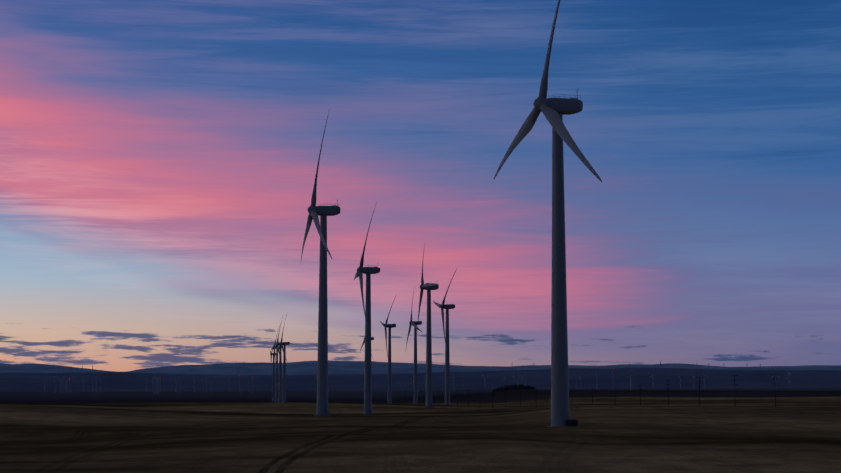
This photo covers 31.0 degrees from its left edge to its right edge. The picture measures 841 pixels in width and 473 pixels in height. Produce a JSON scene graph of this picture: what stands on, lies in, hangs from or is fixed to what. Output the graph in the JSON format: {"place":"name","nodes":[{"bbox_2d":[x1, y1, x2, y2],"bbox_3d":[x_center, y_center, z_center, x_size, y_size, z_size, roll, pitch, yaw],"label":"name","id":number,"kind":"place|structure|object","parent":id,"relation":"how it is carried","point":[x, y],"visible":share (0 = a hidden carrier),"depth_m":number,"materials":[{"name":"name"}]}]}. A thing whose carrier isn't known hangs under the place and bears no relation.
{"place":"outdoors","nodes":[
{"label":"outdoors","id":0,"kind":"place"},
{"bbox_2d":[0,360,840,472],"bbox_3d":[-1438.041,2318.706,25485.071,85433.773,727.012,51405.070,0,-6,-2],"label":"ground","id":1,"kind":"structure","parent":0,"point":[123,422],"depth_m":453.24,"materials":[{"name":"brown soil"}]},
{"bbox_2d":[270,350,275,400],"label":"turbine","id":2,"kind":"object","parent":1,"relation":"on","point":[273,386],"visible":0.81,"depth_m":2556.51,"materials":[{"name":"paint"}]},
{"bbox_2d":[271,326,281,401],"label":"turbine","id":3,"kind":"object","parent":1,"relation":"on","point":[276,385],"visible":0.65,"depth_m":2235.08,"materials":[{"name":"paint"}]},
{"bbox_2d":[274,317,282,402],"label":"turbine","id":4,"kind":"object","parent":1,"relation":"on","point":[280,375],"visible":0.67,"depth_m":2032.08,"materials":[{"name":"paint"}]},
{"bbox_2d":[276,318,289,402],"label":"turbine","id":5,"kind":"object","parent":1,"relation":"on","point":[284,370],"visible":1,"depth_m":1902.60,"materials":[{"name":"paint"}]},
{"bbox_2d":[301,109,339,416],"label":"turbine","id":6,"kind":"object","parent":1,"relation":"on","point":[315,212],"visible":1,"depth_m":591.38,"materials":[{"name":"paint"}]},
{"bbox_2d":[354,202,379,413],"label":"turbine","id":7,"kind":"object","parent":1,"relation":"on","point":[368,271],"visible":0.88,"depth_m":831.33,"materials":[{"name":"paint"}]},
{"bbox_2d":[380,299,395,403],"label":"turbine","id":8,"kind":"object","parent":1,"relation":"on","point":[389,392],"visible":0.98,"depth_m":1528.76,"materials":[{"name":"paint"}]},
{"bbox_2d":[406,286,421,402],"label":"turbine","id":9,"kind":"object","parent":1,"relation":"on","point":[415,380],"visible":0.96,"depth_m":1491.33,"materials":[{"name":"paint"}]},
{"bbox_2d":[418,245,438,407],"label":"turbine","id":10,"kind":"object","parent":1,"relation":"on","point":[428,287],"visible":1,"depth_m":1014.28,"materials":[{"name":"paint"}]},
{"bbox_2d":[433,269,456,404],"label":"turbine","id":11,"kind":"object","parent":1,"relation":"on","point":[443,306],"visible":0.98,"depth_m":1231.54,"materials":[{"name":"paint"}]},
{"bbox_2d":[493,384,534,392],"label":"tree grove","id":12,"kind":"object","parent":1,"relation":"on","point":[504,388],"visible":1,"depth_m":2859.15,"materials":[{"name":"green plant"}]},
{"bbox_2d":[494,0,601,426],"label":"turbine","id":13,"kind":"object","parent":1,"relation":"on","point":[554,110],"visible":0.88,"depth_m":373.97,"materials":[{"name":"paint"}]},
{"bbox_2d":[566,419,579,426],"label":"box","id":14,"kind":"object","parent":1,"relation":"on","point":[571,422],"visible":0.94,"depth_m":368.77,"materials":[{"name":"metal"}]},
{"bbox_2d":[610,367,614,389],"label":"turbine","id":15,"kind":"object","parent":1,"relation":"on","point":[613,376],"visible":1,"depth_m":6019.78,"materials":[{"name":"paint"}]},
{"bbox_2d":[627,363,635,389],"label":"turbine","id":16,"kind":"object","parent":1,"relation":"on","point":[630,378],"visible":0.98,"depth_m":6023.03,"materials":[{"name":"paint"}]},
{"bbox_2d":[696,377,701,405],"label":"utility pole","id":17,"kind":"object","parent":1,"relation":"on","point":[699,389],"visible":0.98,"depth_m":632.90,"materials":[{"name":"brown wood"}]},
{"bbox_2d":[731,374,737,405],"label":"utility pole","id":18,"kind":"object","parent":1,"relation":"on","point":[734,384],"visible":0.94,"depth_m":594.99,"materials":[{"name":"brown wood"}]},
{"bbox_2d":[0,0,840,371],"label":"sky","id":19,"kind":"structure","parent":0,"point":[159,158],"materials":[{"name":"blue"}]}
]}

